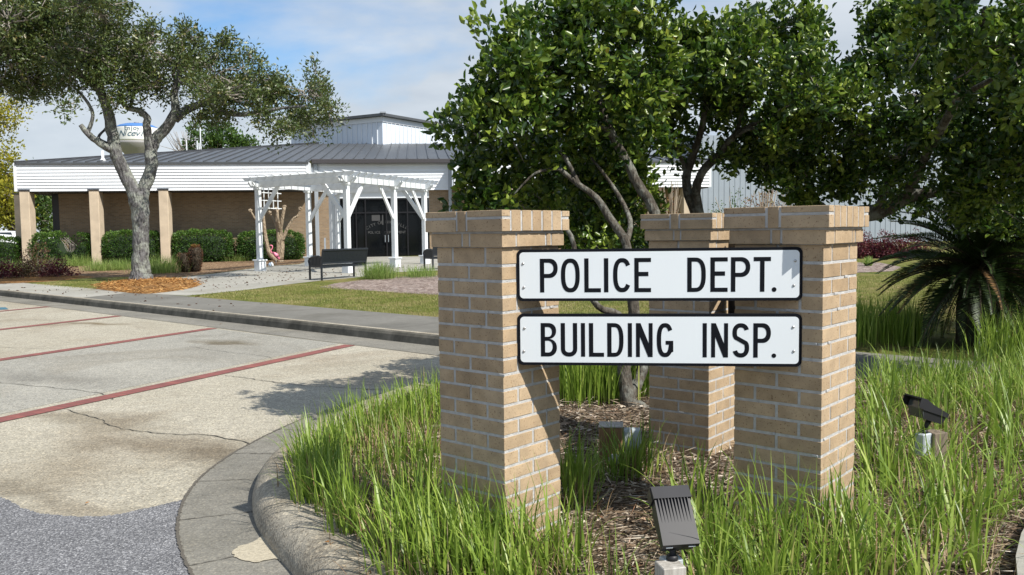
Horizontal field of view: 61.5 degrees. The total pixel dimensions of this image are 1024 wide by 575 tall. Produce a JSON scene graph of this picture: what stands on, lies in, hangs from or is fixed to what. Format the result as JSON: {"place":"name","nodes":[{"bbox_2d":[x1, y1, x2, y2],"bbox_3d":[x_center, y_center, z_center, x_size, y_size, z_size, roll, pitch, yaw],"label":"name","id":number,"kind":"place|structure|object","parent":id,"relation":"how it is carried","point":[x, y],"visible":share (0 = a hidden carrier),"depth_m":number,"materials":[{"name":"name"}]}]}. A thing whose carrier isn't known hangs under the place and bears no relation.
{"place":"outdoors","nodes":[
{"label":"outdoors","id":0,"kind":"place"},
{"bbox_2d":[0,283,125,297],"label":"sidewalk","id":1,"kind":"structure","parent":0,"point":[42,289],"depth_m":22.95,"materials":[{"name":"concrete"}]},
{"bbox_2d":[8,265,417,310],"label":"leaf litter","id":2,"kind":"object","parent":1,"relation":"on","point":[226,284],"visible":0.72,"depth_m":25.64,"materials":[{"name":"brown plant"}]},
{"bbox_2d":[0,497,189,574],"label":"asphalt","id":3,"kind":"structure","parent":0,"point":[143,541],"depth_m":4.47,"materials":[{"name":"grey asphalt"}]},
{"bbox_2d":[117,122,157,153],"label":"water tower","id":4,"kind":"structure","parent":0,"point":[131,135],"depth_m":310.35,"materials":[{"name":"grey metal"}]},
{"bbox_2d":[0,301,439,516],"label":"parking lot","id":5,"kind":"structure","parent":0,"point":[140,450],"depth_m":7.60,"materials":[{"name":"concrete"}]},
{"bbox_2d":[0,306,45,311],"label":"brick stripe","id":6,"kind":"object","parent":5,"relation":"on","point":[21,309],"visible":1,"depth_m":18.83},
{"bbox_2d":[0,316,117,329],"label":"brick stripe","id":7,"kind":"object","parent":5,"relation":"on","point":[56,322],"visible":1,"depth_m":15.80,"materials":[{"name":"red brick"}]},
{"bbox_2d":[0,328,215,360],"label":"brick stripe","id":8,"kind":"object","parent":5,"relation":"on","point":[40,353],"visible":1,"depth_m":12.60,"materials":[{"name":"red brick"}]},
{"bbox_2d":[0,329,338,413],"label":"lot slab","id":9,"kind":"structure","parent":5,"relation":"attached to","point":[100,369],"depth_m":10.78,"materials":[{"name":"beige concrete"}]},
{"bbox_2d":[0,345,353,421],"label":"brick stripe","id":10,"kind":"object","parent":5,"relation":"on","point":[66,405],"visible":1,"depth_m":9.06,"materials":[{"name":"red brick"}]},
{"bbox_2d":[0,296,439,354],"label":"street gutter","id":11,"kind":"object","parent":5,"relation":"on","point":[403,346],"visible":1,"depth_m":14.50,"materials":[{"name":"concrete"}]},
{"bbox_2d":[175,389,393,574],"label":"gutter","id":12,"kind":"object","parent":5,"relation":"on","point":[216,526],"visible":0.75,"depth_m":4.90,"materials":[{"name":"concrete"}]},
{"bbox_2d":[232,536,280,561],"bbox_3d":[-1.293,1.319,4.309,0.203,0.001,0.399,-3,4,-29],"label":"sand patch","id":13,"kind":"object","parent":12,"relation":"on","point":[259,549],"visible":0.89,"depth_m":4.29,"materials":[{"name":"beige sand"}]},
{"bbox_2d":[252,377,439,574],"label":"curb","id":14,"kind":"structure","parent":5,"relation":"on","point":[296,543],"depth_m":4.24,"materials":[{"name":"concrete"}]},
{"bbox_2d":[0,289,886,381],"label":"curb","id":15,"kind":"structure","parent":5,"relation":"on","point":[417,337],"depth_m":15.06,"materials":[{"name":"concrete"}]},
{"bbox_2d":[98,256,437,295],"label":"walkway","id":16,"kind":"structure","parent":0,"point":[218,279],"depth_m":27.55,"materials":[{"name":"concrete"}]},
{"bbox_2d":[308,248,367,280],"bbox_3d":[-5.181,-0.713,25.733,0.724,0.910,1.740,2,5,39],"label":"slatted bench","id":17,"kind":"object","parent":16,"relation":"on","point":[346,257],"visible":0.98,"depth_m":25.37,"materials":[{"name":"black metal"}]},
{"bbox_2d":[242,170,438,272],"bbox_3d":[-6.503,-2.426,32.722,5.919,3.402,8.156,1,4,20],"label":"pergola","id":18,"kind":"object","parent":16,"relation":"on","point":[334,185],"visible":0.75,"depth_m":31.06,"materials":[{"name":"white paint"}]},
{"bbox_2d":[423,247,437,268],"bbox_3d":[-2.194,-1.107,30.098,1.739,0.910,0.724,-4,5,-38],"label":"slatted bench","id":19,"kind":"object","parent":16,"relation":"on","point":[430,254],"visible":0.24,"depth_m":29.48,"materials":[{"name":"black metal"}]},
{"bbox_2d":[0,0,1014,232],"label":"sky","id":20,"kind":"structure","parent":0,"point":[404,58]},
{"bbox_2d":[0,286,1023,388],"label":"sidewalk","id":21,"kind":"structure","parent":0,"point":[428,324],"depth_m":15.35,"materials":[{"name":"concrete"}]},
{"bbox_2d":[28,237,1023,364],"bbox_3d":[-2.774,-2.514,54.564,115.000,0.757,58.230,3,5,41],"label":"lawn","id":22,"kind":"structure","parent":0,"point":[940,342],"depth_m":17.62,"materials":[{"name":"green plant"}]},
{"bbox_2d":[0,231,15,242],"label":"parked car","id":23,"kind":"object","parent":22,"relation":"on","point":[7,233],"visible":0.03,"depth_m":57.29,"materials":[{"name":"white metal"}]},
{"bbox_2d":[0,130,38,230],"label":"background tree","id":24,"kind":"object","parent":22,"relation":"on","point":[7,215],"visible":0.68,"depth_m":65.18,"materials":[{"name":"yellow plant"}]},
{"bbox_2d":[2,158,52,239],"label":"background tree","id":25,"kind":"object","parent":22,"relation":"on","point":[43,213],"visible":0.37,"depth_m":70.89,"materials":[{"name":"green plant"}]},
{"bbox_2d":[0,275,91,283],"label":"pine straw","id":26,"kind":"object","parent":22,"relation":"on","point":[4,280],"visible":0.8,"depth_m":28.80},
{"bbox_2d":[5,255,45,277],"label":"brown shrub","id":27,"kind":"object","parent":26,"relation":"on","point":[24,272],"visible":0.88,"depth_m":30.11,"materials":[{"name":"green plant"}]},
{"bbox_2d":[38,254,83,276],"bbox_3d":[-15.858,-0.774,30.283,1.461,0.831,1.348,-1,4,0],"label":"purple shrub","id":28,"kind":"object","parent":26,"relation":"on","point":[56,271],"visible":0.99,"depth_m":30.11,"materials":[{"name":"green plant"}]},
{"bbox_2d":[90,276,204,293],"bbox_3d":[-10.255,-0.119,24.595,2.788,0.151,7.474,-2,4,-15],"label":"straw mound","id":29,"kind":"object","parent":22,"relation":"on","point":[167,285],"visible":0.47,"depth_m":22.68,"materials":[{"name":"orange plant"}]},
{"bbox_2d":[0,0,350,279],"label":"oak tree","id":30,"kind":"object","parent":29,"relation":"on","point":[32,32],"visible":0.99,"depth_m":25.02,"materials":[{"name":"green plant"}]},
{"bbox_2d":[4,259,304,278],"bbox_3d":[-24.080,-1.759,51.067,16.318,0.226,53.383,-3,5,-33],"label":"pine straw bed","id":31,"kind":"object","parent":22,"relation":"on","point":[213,267],"visible":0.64,"depth_m":33.33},
{"bbox_2d":[0,235,21,264],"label":"hedge bush","id":32,"kind":"object","parent":31,"relation":"on","point":[9,248],"visible":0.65,"depth_m":39.20,"materials":[{"name":"green plant"}]},
{"bbox_2d":[0,257,23,277],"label":"purple shrub","id":33,"kind":"object","parent":31,"relation":"on","point":[5,270],"visible":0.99,"depth_m":29.70,"materials":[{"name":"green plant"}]},
{"bbox_2d":[0,93,42,153],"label":"background tree","id":34,"kind":"object","parent":31,"relation":"on","point":[4,122],"visible":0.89,"depth_m":47.52,"materials":[{"name":"yellow plant"}]},
{"bbox_2d":[14,242,64,273],"bbox_3d":[-17.606,-1.094,32.106,1.731,1.260,1.484,-1,4,0],"label":"brown shrub","id":35,"kind":"object","parent":31,"relation":"on","point":[39,259],"visible":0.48,"depth_m":32.10,"materials":[{"name":"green plant"}]},
{"bbox_2d":[26,230,91,264],"bbox_3d":[-20.751,-1.783,39.798,3.058,1.772,1.448,-1,4,-6],"label":"hedge bush","id":36,"kind":"object","parent":31,"relation":"on","point":[56,245],"visible":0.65,"depth_m":39.41,"materials":[{"name":"green plant"}]},
{"bbox_2d":[54,253,98,265],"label":"grass clump","id":37,"kind":"object","parent":31,"relation":"on","point":[76,260],"visible":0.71,"depth_m":38.78,"materials":[{"name":"green plant"}]},
{"bbox_2d":[76,257,126,271],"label":"grass clump","id":38,"kind":"object","parent":31,"relation":"on","point":[94,267],"visible":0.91,"depth_m":33.72,"materials":[{"name":"green plant"}]},
{"bbox_2d":[100,257,130,270],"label":"grass clump","id":39,"kind":"object","parent":31,"relation":"on","point":[123,265],"visible":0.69,"depth_m":34.04,"materials":[{"name":"green plant"}]},
{"bbox_2d":[101,228,160,263],"bbox_3d":[-17.665,-1.857,40.130,2.903,1.819,1.447,-1,4,-6],"label":"hedge bush","id":40,"kind":"object","parent":31,"relation":"on","point":[120,245],"visible":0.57,"depth_m":39.69,"materials":[{"name":"green plant"}]},
{"bbox_2d":[121,252,190,273],"bbox_3d":[-12.753,-0.927,31.209,3.142,0.798,3.214,-1,4,0],"label":"grass clump","id":41,"kind":"object","parent":31,"relation":"on","point":[156,265],"visible":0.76,"depth_m":30.94,"materials":[{"name":"green plant"}]},
{"bbox_2d":[176,252,191,271],"bbox_3d":[-11.936,-0.907,31.375,0.602,0.742,0.570,-1,4,0],"label":"palm stump","id":42,"kind":"object","parent":31,"relation":"on","point":[185,258],"visible":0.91,"depth_m":31.23,"materials":[{"name":"brown plant"}]},
{"bbox_2d":[188,244,202,271],"bbox_3d":[-11.576,-1.092,31.517,0.599,1.050,0.588,-1,4,0],"label":"palm stump","id":43,"kind":"object","parent":31,"relation":"on","point":[195,253],"visible":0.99,"depth_m":31.38,"materials":[{"name":"brown plant"}]},
{"bbox_2d":[171,228,235,261],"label":"hedge bush","id":44,"kind":"object","parent":31,"relation":"on","point":[215,248],"visible":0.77,"depth_m":40.16,"materials":[{"name":"green plant"}]},
{"bbox_2d":[224,253,254,261],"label":"grass clump","id":45,"kind":"object","parent":31,"relation":"on","point":[239,259],"visible":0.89,"depth_m":40.37,"materials":[{"name":"green plant"}]},
{"bbox_2d":[235,229,305,260],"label":"hedge bush","id":46,"kind":"object","parent":31,"relation":"on","point":[294,247],"visible":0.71,"depth_m":40.71,"materials":[{"name":"green plant"}]},
{"bbox_2d":[269,245,279,259],"bbox_3d":[-10.149,-1.422,36.787,0.445,0.828,0.178,-2,4,-20],"label":"garden flamingo","id":47,"kind":"object","parent":31,"relation":"on","point":[275,254],"visible":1,"depth_m":36.74,"materials":[{"name":"pink plastic"}]},
{"bbox_2d":[248,205,301,261],"bbox_3d":[-10.516,-2.375,38.387,2.385,2.589,0.665,0,4,7],"label":"pruned tree","id":48,"kind":"object","parent":31,"relation":"on","point":[280,237],"visible":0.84,"depth_m":38.31,"materials":[{"name":"brown plant"}]},
{"bbox_2d":[159,132,195,150],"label":"bare tree","id":49,"kind":"object","parent":22,"relation":"on","point":[177,147],"visible":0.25,"depth_m":95.15,"materials":[{"name":"plant"}]},
{"bbox_2d":[179,119,260,150],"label":"pine tree","id":50,"kind":"object","parent":22,"relation":"on","point":[215,139],"visible":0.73,"depth_m":90.34,"materials":[{"name":"green plant"}]},
{"bbox_2d":[323,275,438,294],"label":"wood chips","id":51,"kind":"object","parent":22,"relation":"on","point":[422,285],"visible":0.5,"depth_m":22.42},
{"bbox_2d":[350,259,407,279],"bbox_3d":[-3.831,-0.555,25.052,1.848,0.618,1.654,0,4,13],"label":"grass clump","id":52,"kind":"object","parent":51,"relation":"on","point":[377,271],"visible":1,"depth_m":24.94,"materials":[{"name":"green plant"}]},
{"bbox_2d":[392,263,437,277],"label":"grass clump","id":53,"kind":"object","parent":51,"relation":"on","point":[422,273],"visible":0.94,"depth_m":25.56,"materials":[{"name":"green plant"}]},
{"bbox_2d":[659,180,681,213],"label":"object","id":54,"kind":"object","parent":22,"relation":"on","point":[675,208],"visible":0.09,"depth_m":32.46,"materials":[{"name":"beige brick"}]},
{"bbox_2d":[711,186,753,212],"bbox_3d":[8.064,-2.285,30.908,2.034,2.770,1.589,-1,4,0],"label":"stemmy shrub","id":55,"kind":"object","parent":22,"relation":"on","point":[735,205],"visible":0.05,"depth_m":30.80,"materials":[{"name":"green plant"}]},
{"bbox_2d":[741,185,782,207],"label":"stemmy shrub","id":56,"kind":"object","parent":22,"relation":"on","point":[764,195],"visible":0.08,"depth_m":30.49,"materials":[{"name":"beige plant"}]},
{"bbox_2d":[766,189,794,205],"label":"stemmy shrub","id":57,"kind":"object","parent":22,"relation":"on","point":[778,200],"depth_m":30.67,"materials":[{"name":"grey plant"}]},
{"bbox_2d":[559,289,1023,407],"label":"back grass","id":58,"kind":"structure","parent":22,"relation":"on","point":[903,328],"depth_m":9.28,"materials":[{"name":"green plant"}]},
{"bbox_2d":[857,263,900,272],"bbox_3d":[10.925,-0.607,25.712,1.296,0.069,5.393,1,4,22],"label":"gravel patch","id":59,"kind":"object","parent":22,"relation":"on","point":[874,267],"visible":0.62,"depth_m":25.34,"materials":[{"name":"beige gravel"}]},
{"bbox_2d":[859,257,872,265],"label":"agave","id":60,"kind":"object","parent":59,"relation":"on","point":[868,260],"visible":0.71,"depth_m":26.47,"materials":[{"name":"green plant"}]},
{"bbox_2d":[857,229,909,258],"bbox_3d":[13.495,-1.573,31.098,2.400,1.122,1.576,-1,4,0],"label":"purple hedge","id":61,"kind":"object","parent":22,"relation":"on","point":[875,247],"visible":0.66,"depth_m":30.93,"materials":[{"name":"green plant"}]},
{"bbox_2d":[748,0,1023,246],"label":"ligustrum tree","id":62,"kind":"object","parent":22,"relation":"on","point":[967,56],"visible":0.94,"depth_m":7.75,"materials":[{"name":"green plant"}]},
{"bbox_2d":[875,227,940,257],"bbox_3d":[14.210,-1.616,30.738,2.352,1.224,1.644,-1,4,0],"label":"purple hedge","id":63,"kind":"object","parent":22,"relation":"on","point":[904,243],"visible":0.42,"depth_m":30.63,"materials":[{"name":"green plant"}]},
{"bbox_2d":[865,198,1023,349],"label":"sago palm","id":64,"kind":"object","parent":22,"relation":"on","point":[976,265],"visible":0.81,"depth_m":9.96,"materials":[{"name":"green plant"}]},
{"bbox_2d":[947,255,1023,323],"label":"sago palm","id":65,"kind":"object","parent":22,"relation":"on","point":[1005,297],"depth_m":11.51,"materials":[{"name":"green plant"}]},
{"bbox_2d":[281,365,1023,574],"bbox_3d":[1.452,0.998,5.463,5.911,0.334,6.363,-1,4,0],"label":"wood mulch","id":66,"kind":"object","parent":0,"point":[646,418],"visible":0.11,"depth_m":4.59,"materials":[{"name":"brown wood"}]},
{"bbox_2d":[425,210,568,537],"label":"brick pier","id":67,"kind":"structure","parent":66,"relation":"on","point":[500,408],"depth_m":3.85,"materials":[{"name":"beige brick"}]},
{"bbox_2d":[420,0,699,407],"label":"ligustrum tree","id":68,"kind":"object","parent":66,"relation":"on","point":[597,183],"visible":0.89,"depth_m":6.70,"materials":[{"name":"green plant"}]},
{"bbox_2d":[599,421,640,469],"bbox_3d":[0.619,0.936,4.935,0.239,0.306,0.154,0,4,8],"label":"socket post","id":69,"kind":"object","parent":66,"relation":"on","point":[618,427],"visible":0.38,"depth_m":4.88,"materials":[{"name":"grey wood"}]},
{"bbox_2d":[260,328,1023,574],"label":"tall grass","id":70,"kind":"structure","parent":66,"relation":"on","point":[425,532],"depth_m":3.87,"materials":[{"name":"green plant"}]},
{"bbox_2d":[275,353,1023,574],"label":"dry thatch","id":71,"kind":"object","parent":66,"relation":"on","point":[602,567],"visible":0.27,"depth_m":4.08,"materials":[{"name":"plant"}]},
{"bbox_2d":[647,485,699,574],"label":"flood lamp","id":72,"kind":"object","parent":66,"relation":"on","point":[673,518],"visible":1,"depth_m":3.06,"materials":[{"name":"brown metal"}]},
{"bbox_2d":[640,213,734,456],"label":"brick pier","id":73,"kind":"structure","parent":66,"relation":"on","point":[696,403],"depth_m":5.15,"materials":[{"name":"beige brick"}]},
{"bbox_2d":[642,0,886,212],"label":"ligustrum tree","id":74,"kind":"object","parent":66,"relation":"on","point":[721,63],"visible":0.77,"depth_m":8.17,"materials":[{"name":"green plant"}]},
{"bbox_2d":[724,205,868,539],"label":"brick pier","id":75,"kind":"structure","parent":66,"relation":"on","point":[804,411],"depth_m":3.71,"materials":[{"name":"beige brick"}]},
{"bbox_2d":[517,313,801,366],"bbox_3d":[0.629,0.225,3.744,1.212,0.226,0.056,0,4,7],"label":"sign board","id":76,"kind":"object","parent":75,"relation":"attached to","point":[700,339],"visible":1,"depth_m":3.72,"materials":[{"name":"white metal"}]},
{"bbox_2d":[517,247,802,300],"bbox_3d":[0.625,-0.057,3.725,1.212,0.226,0.056,0,4,7],"label":"sign board","id":77,"kind":"object","parent":75,"relation":"attached to","point":[712,274],"visible":1,"depth_m":3.70,"materials":[{"name":"white metal"}]},
{"bbox_2d":[728,301,734,312],"bbox_3d":[1.284,0.160,4.595,0.019,0.226,1.196,-1,4,3],"label":"sign board","id":78,"kind":"object","parent":75,"relation":"attached to","point":[731,306],"depth_m":5.09,"materials":[{"name":"black metal"}]},
{"bbox_2d":[902,393,948,479],"bbox_3d":[2.226,0.894,4.623,0.218,0.648,0.135,-2,4,-14],"label":"flood lamp","id":79,"kind":"object","parent":66,"relation":"on","point":[928,410],"visible":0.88,"depth_m":4.59,"materials":[{"name":"brown metal"}]},
{"bbox_2d":[1015,529,1023,574],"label":"stone slab","id":80,"kind":"structure","parent":66,"relation":"on","point":[1020,560],"depth_m":3.38,"materials":[{"name":"concrete"}]},
{"label":"ground","id":81,"kind":"structure","parent":0,"visible":0},
{"bbox_2d":[12,111,710,266],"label":"police station","id":82,"kind":"object","parent":81,"relation":"on","point":[199,188],"visible":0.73,"depth_m":41.63,"materials":[{"name":"white"}]},
{"bbox_2d":[545,131,1011,242],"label":"metal hall","id":83,"kind":"structure","parent":81,"relation":"on","point":[719,189],"depth_m":47.05,"materials":[{"name":"white metal"}]}
]}

